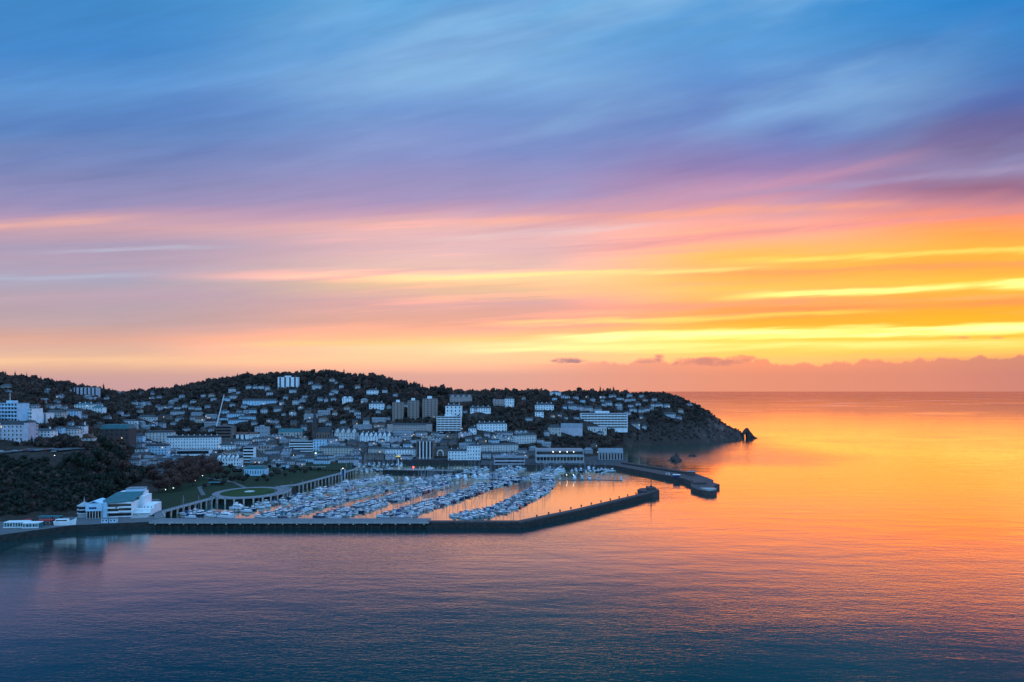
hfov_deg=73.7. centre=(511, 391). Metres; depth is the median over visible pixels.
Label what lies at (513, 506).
sailing yacht
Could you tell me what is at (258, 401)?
terrace
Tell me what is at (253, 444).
terrace
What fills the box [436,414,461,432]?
apartment block
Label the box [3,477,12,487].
tree
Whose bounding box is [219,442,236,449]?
house
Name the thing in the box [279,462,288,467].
house
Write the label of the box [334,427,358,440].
terrace
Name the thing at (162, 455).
house
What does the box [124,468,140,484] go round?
tree
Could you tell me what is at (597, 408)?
house
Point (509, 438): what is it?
terrace
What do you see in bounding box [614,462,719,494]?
stone pier
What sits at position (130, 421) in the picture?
house
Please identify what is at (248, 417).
terrace
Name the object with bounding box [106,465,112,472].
tree
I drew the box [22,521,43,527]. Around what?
pavilion
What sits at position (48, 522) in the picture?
market stall
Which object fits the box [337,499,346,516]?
sailing yacht
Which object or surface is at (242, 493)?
park lawn
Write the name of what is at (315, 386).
house
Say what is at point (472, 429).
house
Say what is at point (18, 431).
grand hotel
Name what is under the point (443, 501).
motor boat
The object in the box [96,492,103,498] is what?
tree
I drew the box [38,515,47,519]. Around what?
market stall
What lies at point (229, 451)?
terrace
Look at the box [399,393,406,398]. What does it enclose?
tree
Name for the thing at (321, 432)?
church
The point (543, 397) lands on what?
tree
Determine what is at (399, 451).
hotel
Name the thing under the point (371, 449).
terrace
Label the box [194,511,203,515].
motor boat
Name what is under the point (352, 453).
terrace
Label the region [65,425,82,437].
villa
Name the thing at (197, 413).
terrace
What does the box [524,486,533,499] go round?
sailing yacht
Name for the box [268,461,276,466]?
house
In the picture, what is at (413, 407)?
tower block
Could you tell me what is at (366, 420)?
house
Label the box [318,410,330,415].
terrace
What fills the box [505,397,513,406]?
villa
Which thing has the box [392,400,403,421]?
tower block
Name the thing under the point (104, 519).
shed
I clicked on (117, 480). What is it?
tree
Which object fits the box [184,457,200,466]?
tree
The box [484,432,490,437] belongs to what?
house
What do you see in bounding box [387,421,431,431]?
terrace
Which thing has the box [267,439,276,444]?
house
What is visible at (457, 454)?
terrace
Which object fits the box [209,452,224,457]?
terrace
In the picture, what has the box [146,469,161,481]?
tree
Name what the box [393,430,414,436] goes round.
terrace
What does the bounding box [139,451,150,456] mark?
terrace
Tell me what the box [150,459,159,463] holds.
terrace
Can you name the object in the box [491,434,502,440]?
terrace
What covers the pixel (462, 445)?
house
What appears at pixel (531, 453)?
terrace
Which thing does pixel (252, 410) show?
house
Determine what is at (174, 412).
terrace
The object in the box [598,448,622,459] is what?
boathouse
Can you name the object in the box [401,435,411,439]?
terrace
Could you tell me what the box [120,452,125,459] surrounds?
tree
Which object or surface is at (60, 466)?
tree
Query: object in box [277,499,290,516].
sailing yacht
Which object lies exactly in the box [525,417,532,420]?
house
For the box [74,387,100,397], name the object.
apartment block
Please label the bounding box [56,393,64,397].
house
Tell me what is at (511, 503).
pontoon
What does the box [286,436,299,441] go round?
terrace
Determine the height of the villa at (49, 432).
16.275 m
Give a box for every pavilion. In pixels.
[3,520,31,527]
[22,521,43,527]
[244,465,268,475]
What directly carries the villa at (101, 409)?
on the hillside
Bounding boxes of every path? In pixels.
[197,468,288,494]
[205,477,244,487]
[212,487,282,496]
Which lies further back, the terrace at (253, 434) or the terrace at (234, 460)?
the terrace at (253, 434)
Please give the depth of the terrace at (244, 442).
1063.92 m
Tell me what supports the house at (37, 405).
on the hillside
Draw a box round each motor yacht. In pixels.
[217,510,233,517]
[229,502,243,508]
[289,497,300,503]
[312,487,325,491]
[327,487,339,492]
[353,480,363,485]
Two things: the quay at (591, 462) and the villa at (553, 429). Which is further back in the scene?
the villa at (553, 429)
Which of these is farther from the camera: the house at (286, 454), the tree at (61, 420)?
the house at (286, 454)
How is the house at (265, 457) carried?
on the hillside
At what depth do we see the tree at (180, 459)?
865.81 m
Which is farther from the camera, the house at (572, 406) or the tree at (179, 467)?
the house at (572, 406)
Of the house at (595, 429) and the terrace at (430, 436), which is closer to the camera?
the terrace at (430, 436)
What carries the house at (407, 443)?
on the hillside
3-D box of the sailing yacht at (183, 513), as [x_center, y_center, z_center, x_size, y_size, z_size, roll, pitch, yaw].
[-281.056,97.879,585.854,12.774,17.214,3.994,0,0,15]
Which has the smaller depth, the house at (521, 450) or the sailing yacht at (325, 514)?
the sailing yacht at (325, 514)
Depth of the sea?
388.73 m
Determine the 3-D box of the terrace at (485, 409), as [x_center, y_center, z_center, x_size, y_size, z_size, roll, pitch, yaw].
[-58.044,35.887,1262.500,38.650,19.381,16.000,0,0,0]
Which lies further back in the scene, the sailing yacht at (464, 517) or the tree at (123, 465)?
the tree at (123, 465)
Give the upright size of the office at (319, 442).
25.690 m
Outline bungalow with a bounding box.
[138,414,157,421]
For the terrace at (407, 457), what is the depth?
1009.34 m
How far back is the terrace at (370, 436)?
1099.00 m
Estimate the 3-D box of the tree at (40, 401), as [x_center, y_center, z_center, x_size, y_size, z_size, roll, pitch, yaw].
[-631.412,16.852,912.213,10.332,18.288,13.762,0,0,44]
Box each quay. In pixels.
[365,457,600,467]
[591,456,627,468]
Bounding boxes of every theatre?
[77,486,160,518]
[99,424,136,444]
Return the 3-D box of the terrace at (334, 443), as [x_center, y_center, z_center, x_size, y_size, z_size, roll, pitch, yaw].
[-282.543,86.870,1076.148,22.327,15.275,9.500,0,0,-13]
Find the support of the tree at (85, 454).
on the hillside
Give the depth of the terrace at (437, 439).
1084.37 m
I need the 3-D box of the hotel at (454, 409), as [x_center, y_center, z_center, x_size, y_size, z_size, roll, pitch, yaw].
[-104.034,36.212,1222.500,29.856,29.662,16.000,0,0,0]
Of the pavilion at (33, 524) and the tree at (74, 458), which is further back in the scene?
the tree at (74, 458)
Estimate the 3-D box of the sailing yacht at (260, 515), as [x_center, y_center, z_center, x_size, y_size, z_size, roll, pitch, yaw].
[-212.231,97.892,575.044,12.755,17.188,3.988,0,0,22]
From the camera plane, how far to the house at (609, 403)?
1453.46 m
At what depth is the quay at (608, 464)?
968.74 m
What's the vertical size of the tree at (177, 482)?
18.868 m
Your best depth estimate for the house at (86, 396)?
1318.78 m
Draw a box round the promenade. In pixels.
[0,499,159,541]
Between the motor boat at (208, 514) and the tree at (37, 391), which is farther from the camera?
the tree at (37, 391)
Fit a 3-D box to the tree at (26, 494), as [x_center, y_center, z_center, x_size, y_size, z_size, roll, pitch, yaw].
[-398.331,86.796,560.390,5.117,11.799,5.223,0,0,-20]
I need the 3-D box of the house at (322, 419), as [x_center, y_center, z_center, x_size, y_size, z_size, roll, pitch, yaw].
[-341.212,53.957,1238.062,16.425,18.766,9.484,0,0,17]
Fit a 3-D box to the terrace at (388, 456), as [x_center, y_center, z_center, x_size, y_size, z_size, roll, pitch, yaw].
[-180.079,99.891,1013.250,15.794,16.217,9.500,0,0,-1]
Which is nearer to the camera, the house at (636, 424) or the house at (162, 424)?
the house at (162, 424)
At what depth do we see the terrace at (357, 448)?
1050.99 m
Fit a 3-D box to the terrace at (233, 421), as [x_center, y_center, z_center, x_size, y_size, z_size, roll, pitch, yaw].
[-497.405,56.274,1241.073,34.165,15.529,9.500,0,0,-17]
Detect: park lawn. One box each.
[150,461,354,515]
[220,488,276,496]
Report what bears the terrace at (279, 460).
on the hillside
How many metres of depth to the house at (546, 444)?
1093.21 m
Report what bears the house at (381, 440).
on the hillside
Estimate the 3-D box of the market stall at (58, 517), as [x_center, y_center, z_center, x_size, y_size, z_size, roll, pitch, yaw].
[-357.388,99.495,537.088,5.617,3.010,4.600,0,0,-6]
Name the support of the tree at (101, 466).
on the hillside
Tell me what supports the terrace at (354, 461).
on the hillside
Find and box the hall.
[278,428,304,435]
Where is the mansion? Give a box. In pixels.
[450,394,472,401]
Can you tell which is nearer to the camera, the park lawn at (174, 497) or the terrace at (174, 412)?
the park lawn at (174, 497)
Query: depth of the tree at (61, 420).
749.14 m
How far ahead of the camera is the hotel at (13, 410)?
720.69 m
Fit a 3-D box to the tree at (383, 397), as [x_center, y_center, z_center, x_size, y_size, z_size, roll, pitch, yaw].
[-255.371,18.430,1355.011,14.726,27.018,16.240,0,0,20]
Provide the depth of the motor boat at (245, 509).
599.55 m
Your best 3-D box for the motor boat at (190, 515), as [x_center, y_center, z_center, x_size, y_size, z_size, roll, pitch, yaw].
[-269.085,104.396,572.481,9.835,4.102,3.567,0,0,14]
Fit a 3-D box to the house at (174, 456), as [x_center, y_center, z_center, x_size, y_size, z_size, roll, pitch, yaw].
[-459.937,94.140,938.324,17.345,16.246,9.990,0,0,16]
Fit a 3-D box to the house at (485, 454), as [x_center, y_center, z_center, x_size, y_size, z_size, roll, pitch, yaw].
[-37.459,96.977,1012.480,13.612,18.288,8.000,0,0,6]
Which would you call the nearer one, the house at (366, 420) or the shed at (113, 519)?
the shed at (113, 519)
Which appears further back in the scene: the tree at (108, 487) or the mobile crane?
the mobile crane
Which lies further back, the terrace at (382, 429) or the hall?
the terrace at (382, 429)
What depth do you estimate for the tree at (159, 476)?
718.32 m
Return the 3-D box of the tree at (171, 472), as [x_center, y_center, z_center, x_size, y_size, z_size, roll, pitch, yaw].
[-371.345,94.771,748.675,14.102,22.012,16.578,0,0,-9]
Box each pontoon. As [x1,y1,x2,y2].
[214,476,377,516]
[456,480,545,517]
[569,479,621,480]
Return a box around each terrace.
[47,409,67,417]
[63,408,81,417]
[128,457,141,465]
[131,441,145,447]
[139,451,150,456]
[144,440,155,445]
[145,430,175,442]
[145,443,170,457]
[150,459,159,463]
[157,414,174,419]
[170,410,185,414]
[191,411,202,415]
[204,421,220,426]
[205,413,217,418]
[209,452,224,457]
[217,454,242,465]
[221,438,238,443]
[223,449,235,454]
[227,412,244,416]
[228,418,248,423]
[234,438,251,445]
[239,415,255,419]
[242,398,277,405]
[246,443,263,448]
[249,432,259,438]
[250,456,263,463]
[252,436,274,441]
[265,448,279,453]
[269,433,283,438]
[272,457,285,463]
[282,447,293,452]
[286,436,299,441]
[294,435,308,439]
[296,452,306,456]
[298,456,314,461]
[304,413,317,419]
[312,450,322,456]
[313,458,330,463]
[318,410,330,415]
[319,445,352,454]
[327,442,339,445]
[333,453,344,459]
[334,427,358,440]
[338,457,358,465]
[350,450,360,455]
[353,424,371,429]
[353,446,360,450]
[359,431,392,441]
[364,452,384,459]
[368,446,385,453]
[372,417,386,422]
[373,423,384,427]
[378,426,386,431]
[385,453,395,459]
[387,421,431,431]
[390,435,401,442]
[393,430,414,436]
[400,454,412,459]
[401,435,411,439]
[415,430,427,436]
[421,434,435,439]
[432,436,441,442]
[435,433,446,438]
[446,433,458,438]
[448,448,466,459]
[458,430,471,437]
[464,441,475,446]
[470,406,490,413]
[480,442,518,451]
[488,438,499,442]
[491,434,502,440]
[493,430,512,435]
[499,451,508,455]
[503,435,513,441]
[508,451,517,455]
[514,430,528,433]
[514,432,535,443]
[516,452,528,457]
[527,450,534,456]
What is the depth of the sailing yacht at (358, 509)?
599.32 m
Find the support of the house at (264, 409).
on the hillside
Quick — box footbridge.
[398,459,431,469]
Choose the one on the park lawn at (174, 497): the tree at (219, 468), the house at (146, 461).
the tree at (219, 468)
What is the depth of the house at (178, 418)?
1270.20 m
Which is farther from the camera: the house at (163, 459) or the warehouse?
the warehouse
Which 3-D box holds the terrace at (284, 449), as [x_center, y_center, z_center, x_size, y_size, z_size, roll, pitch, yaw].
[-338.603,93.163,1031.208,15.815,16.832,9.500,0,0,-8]
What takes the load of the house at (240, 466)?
on the hillside
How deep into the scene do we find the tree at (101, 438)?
727.67 m
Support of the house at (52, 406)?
on the hillside
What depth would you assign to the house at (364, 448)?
1036.00 m
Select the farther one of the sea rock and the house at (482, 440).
the house at (482, 440)
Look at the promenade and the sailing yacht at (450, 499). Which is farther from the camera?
the sailing yacht at (450, 499)
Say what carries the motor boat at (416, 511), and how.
on the sea
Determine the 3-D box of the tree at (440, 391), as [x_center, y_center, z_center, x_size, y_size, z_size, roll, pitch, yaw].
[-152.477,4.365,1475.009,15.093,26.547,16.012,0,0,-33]
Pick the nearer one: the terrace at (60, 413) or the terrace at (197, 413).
the terrace at (60, 413)
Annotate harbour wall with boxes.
[383,469,464,473]
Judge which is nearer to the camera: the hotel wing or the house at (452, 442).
the house at (452, 442)
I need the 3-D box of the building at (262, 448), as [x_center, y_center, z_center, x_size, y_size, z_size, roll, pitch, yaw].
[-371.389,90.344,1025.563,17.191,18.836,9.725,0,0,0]
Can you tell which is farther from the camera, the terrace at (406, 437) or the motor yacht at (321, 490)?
the terrace at (406, 437)
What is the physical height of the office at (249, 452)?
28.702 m
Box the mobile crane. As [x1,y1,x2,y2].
[214,396,223,427]
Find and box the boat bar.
[53,517,76,525]
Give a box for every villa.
[38,427,57,437]
[54,426,66,433]
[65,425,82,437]
[74,402,96,409]
[77,422,88,433]
[92,405,106,412]
[342,396,353,403]
[366,389,378,394]
[369,401,384,409]
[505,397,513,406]
[535,402,553,410]
[535,410,543,417]
[548,424,560,435]
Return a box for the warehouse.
[494,456,524,464]
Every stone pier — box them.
[149,486,658,528]
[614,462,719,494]
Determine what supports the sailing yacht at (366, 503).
on the sea
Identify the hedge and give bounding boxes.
[286,468,340,470]
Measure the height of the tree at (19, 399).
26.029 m
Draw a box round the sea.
[0,392,1023,681]
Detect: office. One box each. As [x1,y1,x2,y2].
[243,446,255,462]
[255,425,269,436]
[289,440,313,451]
[313,439,326,450]
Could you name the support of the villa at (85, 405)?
on the hillside
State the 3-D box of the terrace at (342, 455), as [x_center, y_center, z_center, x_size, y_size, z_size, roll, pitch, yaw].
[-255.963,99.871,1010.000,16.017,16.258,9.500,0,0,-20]
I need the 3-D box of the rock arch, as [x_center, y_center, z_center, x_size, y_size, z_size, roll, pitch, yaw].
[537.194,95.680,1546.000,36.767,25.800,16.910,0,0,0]
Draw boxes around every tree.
[2,394,14,399]
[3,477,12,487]
[12,388,23,391]
[12,391,24,396]
[13,396,23,402]
[23,490,30,498]
[30,381,40,387]
[31,387,42,395]
[34,397,44,404]
[57,462,63,469]
[58,417,65,423]
[59,436,64,447]
[62,397,72,403]
[62,456,69,465]
[64,436,71,444]
[69,451,83,469]
[72,484,80,491]
[73,395,81,401]
[78,450,95,458]
[83,455,96,472]
[90,446,105,462]
[95,463,106,472]
[96,435,107,446]
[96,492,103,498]
[97,479,115,497]
[104,450,114,458]
[105,441,112,448]
[106,419,113,423]
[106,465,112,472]
[109,445,122,456]
[109,455,120,466]
[111,441,120,448]
[114,475,120,484]
[114,484,119,491]
[117,480,128,487]
[118,459,126,469]
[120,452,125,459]
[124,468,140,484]
[139,392,146,398]
[145,464,157,472]
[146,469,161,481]
[152,480,164,491]
[155,473,168,480]
[157,459,171,469]
[160,477,172,491]
[166,468,179,477]
[170,476,182,489]
[171,472,186,487]
[175,456,188,462]
[175,462,188,477]
[182,464,198,476]
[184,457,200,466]
[186,473,199,485]
[191,463,206,479]
[195,453,205,458]
[199,458,210,473]
[203,462,215,477]
[210,459,218,467]
[215,464,223,474]
[235,424,241,431]
[240,424,247,431]
[240,476,247,483]
[257,416,264,424]
[368,372,374,379]
[380,378,385,385]
[380,394,386,402]
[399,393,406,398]
[437,387,443,394]
[439,395,445,402]
[486,392,493,399]
[490,418,499,421]
[498,409,504,415]
[518,401,525,407]
[532,389,539,394]
[539,392,547,401]
[601,439,608,447]
[607,436,614,447]
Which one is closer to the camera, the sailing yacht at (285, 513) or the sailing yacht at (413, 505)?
the sailing yacht at (285, 513)
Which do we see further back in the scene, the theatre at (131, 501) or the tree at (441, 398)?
the tree at (441, 398)
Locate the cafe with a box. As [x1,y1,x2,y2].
[435,446,448,455]
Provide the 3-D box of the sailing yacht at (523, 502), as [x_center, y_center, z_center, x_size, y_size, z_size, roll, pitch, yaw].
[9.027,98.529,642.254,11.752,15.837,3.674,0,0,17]
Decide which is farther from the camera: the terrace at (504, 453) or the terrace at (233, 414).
the terrace at (233, 414)
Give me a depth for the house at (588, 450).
1081.48 m
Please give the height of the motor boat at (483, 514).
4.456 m
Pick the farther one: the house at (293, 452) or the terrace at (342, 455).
the house at (293, 452)
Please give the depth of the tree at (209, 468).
797.29 m
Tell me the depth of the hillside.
1242.68 m
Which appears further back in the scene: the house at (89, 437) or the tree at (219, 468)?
the tree at (219, 468)
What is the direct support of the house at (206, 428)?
on the hillside
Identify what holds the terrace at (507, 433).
on the hillside
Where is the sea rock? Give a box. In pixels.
[668,453,680,460]
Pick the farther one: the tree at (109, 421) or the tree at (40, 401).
the tree at (109, 421)
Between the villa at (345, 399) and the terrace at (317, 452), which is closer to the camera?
the terrace at (317, 452)
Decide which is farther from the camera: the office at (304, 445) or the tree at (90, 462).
the office at (304, 445)
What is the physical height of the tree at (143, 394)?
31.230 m
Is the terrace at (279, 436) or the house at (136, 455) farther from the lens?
the terrace at (279, 436)
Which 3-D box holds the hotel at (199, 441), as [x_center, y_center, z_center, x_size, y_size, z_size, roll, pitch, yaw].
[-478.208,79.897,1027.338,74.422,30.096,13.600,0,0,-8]
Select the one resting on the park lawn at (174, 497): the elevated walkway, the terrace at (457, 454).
the elevated walkway
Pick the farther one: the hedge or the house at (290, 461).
the house at (290, 461)
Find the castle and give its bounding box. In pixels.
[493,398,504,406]
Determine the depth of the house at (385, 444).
1066.71 m
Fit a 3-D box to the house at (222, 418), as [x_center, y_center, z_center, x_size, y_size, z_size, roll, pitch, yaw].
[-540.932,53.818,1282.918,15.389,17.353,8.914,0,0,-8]
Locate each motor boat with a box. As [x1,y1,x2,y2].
[185,513,195,517]
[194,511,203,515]
[205,512,215,516]
[240,507,251,511]
[255,504,264,508]
[302,505,312,510]
[409,509,418,513]
[440,499,448,504]
[469,512,478,518]
[479,511,487,516]
[526,494,537,498]
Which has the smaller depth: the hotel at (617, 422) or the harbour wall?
the harbour wall
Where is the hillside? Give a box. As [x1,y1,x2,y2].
[0,377,741,521]
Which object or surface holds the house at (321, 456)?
on the hillside
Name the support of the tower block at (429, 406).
on the hillside
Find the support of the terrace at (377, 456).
on the hillside
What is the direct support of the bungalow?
on the hillside
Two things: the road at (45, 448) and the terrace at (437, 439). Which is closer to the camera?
the road at (45, 448)
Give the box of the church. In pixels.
[312,407,331,439]
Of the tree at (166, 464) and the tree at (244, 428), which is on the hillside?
the tree at (244, 428)
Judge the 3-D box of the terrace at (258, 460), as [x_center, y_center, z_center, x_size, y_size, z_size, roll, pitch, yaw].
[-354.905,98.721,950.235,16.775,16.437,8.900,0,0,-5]
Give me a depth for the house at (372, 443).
1077.81 m
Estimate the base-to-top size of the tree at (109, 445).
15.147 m
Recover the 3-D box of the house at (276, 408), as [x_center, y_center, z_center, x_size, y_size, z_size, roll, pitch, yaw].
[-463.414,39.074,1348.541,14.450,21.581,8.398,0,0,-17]
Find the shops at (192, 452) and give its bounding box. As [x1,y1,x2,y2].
[176,449,212,455]
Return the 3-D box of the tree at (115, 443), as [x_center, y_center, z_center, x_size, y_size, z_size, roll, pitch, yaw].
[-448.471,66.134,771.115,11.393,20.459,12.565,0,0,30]
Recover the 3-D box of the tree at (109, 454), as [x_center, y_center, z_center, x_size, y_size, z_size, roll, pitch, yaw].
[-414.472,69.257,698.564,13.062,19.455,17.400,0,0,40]
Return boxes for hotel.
[0,401,28,420]
[0,419,37,442]
[28,408,42,423]
[43,412,53,422]
[167,434,220,448]
[385,446,415,456]
[445,403,461,415]
[467,443,480,459]
[476,421,506,431]
[580,411,627,431]
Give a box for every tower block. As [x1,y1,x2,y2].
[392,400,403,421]
[407,398,419,419]
[422,396,437,418]
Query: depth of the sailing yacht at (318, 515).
573.96 m
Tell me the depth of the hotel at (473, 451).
1003.00 m
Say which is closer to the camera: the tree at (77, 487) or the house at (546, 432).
the tree at (77, 487)
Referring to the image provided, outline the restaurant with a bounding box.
[535,448,583,462]
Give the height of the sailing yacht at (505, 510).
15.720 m
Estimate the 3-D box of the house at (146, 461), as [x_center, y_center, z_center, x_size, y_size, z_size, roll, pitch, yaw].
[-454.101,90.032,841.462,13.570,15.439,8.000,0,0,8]
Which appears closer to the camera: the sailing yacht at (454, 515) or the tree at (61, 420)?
the sailing yacht at (454, 515)
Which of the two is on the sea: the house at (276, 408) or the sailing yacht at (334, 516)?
the sailing yacht at (334, 516)
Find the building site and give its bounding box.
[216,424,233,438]
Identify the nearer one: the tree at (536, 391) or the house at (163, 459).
the house at (163, 459)
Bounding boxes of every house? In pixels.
[0,383,11,387]
[30,403,40,407]
[46,404,55,408]
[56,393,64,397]
[81,433,96,440]
[84,394,91,399]
[94,421,102,428]
[123,419,138,423]
[131,451,140,457]
[135,447,147,452]
[137,432,145,441]
[138,401,145,405]
[138,421,145,425]
[141,424,150,429]
[142,458,149,466]
[143,455,156,459]
[156,453,165,457]
[157,457,172,461]
[158,421,165,427]
[170,454,183,458]
[175,416,183,421]
[194,416,205,422]
[200,426,208,431]
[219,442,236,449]
[220,409,228,413]
[220,415,228,420]
[222,396,229,400]
[228,387,235,392]
[229,394,237,398]
[233,432,249,438]
[236,465,244,469]
[249,408,256,412]
[259,454,267,460]
[260,407,267,412]
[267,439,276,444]
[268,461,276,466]
[269,452,280,459]
[273,406,280,411]
[274,446,283,451]
[279,437,287,442]
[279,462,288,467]
[280,451,290,457]
[284,458,294,464]
[289,410,295,415]
[290,420,296,425]
[291,449,299,454]
[292,397,298,404]
[296,460,305,464]
[305,407,312,413]
[305,452,313,456]
[312,383,321,389]
[316,454,326,458]
[318,416,328,422]
[328,436,337,442]
[328,455,336,460]
[347,439,358,445]
[353,453,361,458]
[361,398,367,402]
[361,445,368,454]
[363,417,369,423]
[368,441,376,445]
[378,438,384,442]
[381,443,389,446]
[391,441,399,446]
[403,440,411,446]
[440,440,447,445]
[449,439,457,445]
[459,443,466,448]
[468,425,475,434]
[478,438,486,443]
[482,451,491,458]
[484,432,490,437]
[492,451,500,457]
[518,448,526,452]
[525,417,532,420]
[542,441,550,447]
[543,429,549,435]
[550,390,560,395]
[568,403,576,409]
[577,404,582,410]
[583,405,592,412]
[583,447,592,453]
[587,426,606,435]
[593,407,601,410]
[603,401,611,405]
[631,422,639,429]
[664,412,675,417]
[687,471,695,475]
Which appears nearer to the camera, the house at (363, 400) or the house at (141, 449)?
the house at (141, 449)
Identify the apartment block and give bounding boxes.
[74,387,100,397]
[278,376,298,387]
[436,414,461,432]
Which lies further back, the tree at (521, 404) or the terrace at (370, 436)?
the tree at (521, 404)
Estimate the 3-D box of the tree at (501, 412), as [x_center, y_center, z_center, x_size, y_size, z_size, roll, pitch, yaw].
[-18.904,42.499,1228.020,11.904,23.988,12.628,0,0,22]
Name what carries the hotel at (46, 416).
on the hillside
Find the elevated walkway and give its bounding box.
[154,468,356,517]
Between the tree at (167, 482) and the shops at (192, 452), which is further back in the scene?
the shops at (192, 452)
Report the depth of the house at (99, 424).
901.15 m
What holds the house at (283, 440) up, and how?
on the hillside
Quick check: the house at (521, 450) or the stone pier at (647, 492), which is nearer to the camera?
the stone pier at (647, 492)
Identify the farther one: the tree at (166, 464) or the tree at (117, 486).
the tree at (166, 464)
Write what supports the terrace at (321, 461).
on the hillside
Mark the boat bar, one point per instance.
(57, 522)
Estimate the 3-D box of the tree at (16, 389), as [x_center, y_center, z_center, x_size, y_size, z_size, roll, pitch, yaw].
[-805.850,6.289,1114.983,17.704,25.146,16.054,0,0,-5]
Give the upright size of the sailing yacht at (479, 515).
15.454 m
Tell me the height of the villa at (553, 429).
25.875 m
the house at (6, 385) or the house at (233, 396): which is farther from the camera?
the house at (233, 396)
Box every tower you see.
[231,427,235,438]
[416,438,434,458]
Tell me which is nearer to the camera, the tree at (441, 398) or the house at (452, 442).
the house at (452, 442)
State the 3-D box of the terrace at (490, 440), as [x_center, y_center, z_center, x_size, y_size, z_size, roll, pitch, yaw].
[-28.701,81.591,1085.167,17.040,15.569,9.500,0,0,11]
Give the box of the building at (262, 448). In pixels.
[258,445,270,452]
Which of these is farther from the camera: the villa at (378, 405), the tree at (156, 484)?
the villa at (378, 405)
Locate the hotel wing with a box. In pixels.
[561,423,582,435]
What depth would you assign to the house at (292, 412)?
1312.39 m
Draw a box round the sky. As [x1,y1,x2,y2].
[0,0,1023,391]
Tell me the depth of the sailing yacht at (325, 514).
578.69 m
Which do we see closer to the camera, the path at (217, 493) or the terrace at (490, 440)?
the path at (217, 493)
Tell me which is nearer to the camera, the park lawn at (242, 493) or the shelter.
the park lawn at (242, 493)
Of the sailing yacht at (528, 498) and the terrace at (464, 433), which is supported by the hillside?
the terrace at (464, 433)
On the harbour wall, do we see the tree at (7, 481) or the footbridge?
the footbridge
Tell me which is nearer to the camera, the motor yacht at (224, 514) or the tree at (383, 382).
the motor yacht at (224, 514)
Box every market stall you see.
[37,519,54,524]
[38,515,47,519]
[45,515,54,518]
[52,515,62,518]
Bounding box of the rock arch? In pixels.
[742,428,756,437]
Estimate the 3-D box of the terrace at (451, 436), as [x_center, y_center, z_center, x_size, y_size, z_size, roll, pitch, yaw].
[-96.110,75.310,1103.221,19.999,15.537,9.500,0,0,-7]
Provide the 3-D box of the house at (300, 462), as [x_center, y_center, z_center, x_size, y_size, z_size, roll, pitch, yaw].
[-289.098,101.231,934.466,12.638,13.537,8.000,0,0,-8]
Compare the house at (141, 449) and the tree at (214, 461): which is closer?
the tree at (214, 461)
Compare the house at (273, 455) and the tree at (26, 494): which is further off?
the house at (273, 455)
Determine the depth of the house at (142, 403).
1474.18 m
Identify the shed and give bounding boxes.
[101,517,110,522]
[109,517,118,522]
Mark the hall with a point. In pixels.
(291, 431)
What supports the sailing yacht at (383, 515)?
on the sea
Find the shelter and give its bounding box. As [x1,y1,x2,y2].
[208,482,222,484]
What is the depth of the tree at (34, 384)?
1210.79 m
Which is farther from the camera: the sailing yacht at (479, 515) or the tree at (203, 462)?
the tree at (203, 462)
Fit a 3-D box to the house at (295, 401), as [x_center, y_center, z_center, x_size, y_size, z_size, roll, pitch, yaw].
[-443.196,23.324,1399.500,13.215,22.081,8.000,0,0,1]
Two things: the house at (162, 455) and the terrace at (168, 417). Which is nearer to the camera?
the house at (162, 455)
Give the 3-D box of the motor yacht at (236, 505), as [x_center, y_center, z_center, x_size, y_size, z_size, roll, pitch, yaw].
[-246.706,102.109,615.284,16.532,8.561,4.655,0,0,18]
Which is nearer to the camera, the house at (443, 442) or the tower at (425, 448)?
the tower at (425, 448)
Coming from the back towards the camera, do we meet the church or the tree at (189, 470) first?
the church
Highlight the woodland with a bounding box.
[0,369,738,514]
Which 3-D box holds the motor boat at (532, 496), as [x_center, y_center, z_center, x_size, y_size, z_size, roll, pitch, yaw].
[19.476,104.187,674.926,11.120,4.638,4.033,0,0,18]
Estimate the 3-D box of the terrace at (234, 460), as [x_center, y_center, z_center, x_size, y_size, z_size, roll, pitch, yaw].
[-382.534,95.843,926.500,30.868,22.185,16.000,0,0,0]
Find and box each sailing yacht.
[178,498,188,514]
[254,501,266,517]
[274,498,286,517]
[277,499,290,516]
[287,482,297,498]
[292,494,304,513]
[313,505,325,517]
[317,498,329,516]
[328,500,340,517]
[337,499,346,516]
[353,493,363,511]
[356,493,368,511]
[362,492,369,510]
[364,490,374,509]
[376,500,389,517]
[391,502,404,517]
[400,498,412,516]
[405,489,417,506]
[449,485,456,501]
[449,498,458,517]
[455,500,462,516]
[460,502,468,519]
[461,481,469,497]
[475,499,483,517]
[483,496,493,516]
[494,504,502,513]
[499,495,510,511]
[506,491,518,508]
[518,488,527,504]
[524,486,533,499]
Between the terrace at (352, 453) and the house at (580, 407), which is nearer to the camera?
the terrace at (352, 453)
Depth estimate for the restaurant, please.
957.94 m
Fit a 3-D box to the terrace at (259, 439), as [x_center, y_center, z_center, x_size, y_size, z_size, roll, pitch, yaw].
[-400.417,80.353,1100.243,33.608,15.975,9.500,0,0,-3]
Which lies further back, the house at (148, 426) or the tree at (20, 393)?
the house at (148, 426)
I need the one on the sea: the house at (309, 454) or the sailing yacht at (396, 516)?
the sailing yacht at (396, 516)
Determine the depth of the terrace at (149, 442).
955.65 m
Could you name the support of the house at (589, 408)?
on the hillside
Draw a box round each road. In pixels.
[0,447,90,452]
[222,452,493,459]
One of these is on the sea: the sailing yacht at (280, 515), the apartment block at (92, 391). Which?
the sailing yacht at (280, 515)
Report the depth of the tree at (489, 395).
1374.55 m
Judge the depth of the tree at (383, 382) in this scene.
1490.46 m
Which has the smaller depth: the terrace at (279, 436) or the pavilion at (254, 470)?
the pavilion at (254, 470)
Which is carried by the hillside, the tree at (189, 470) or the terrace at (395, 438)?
the terrace at (395, 438)

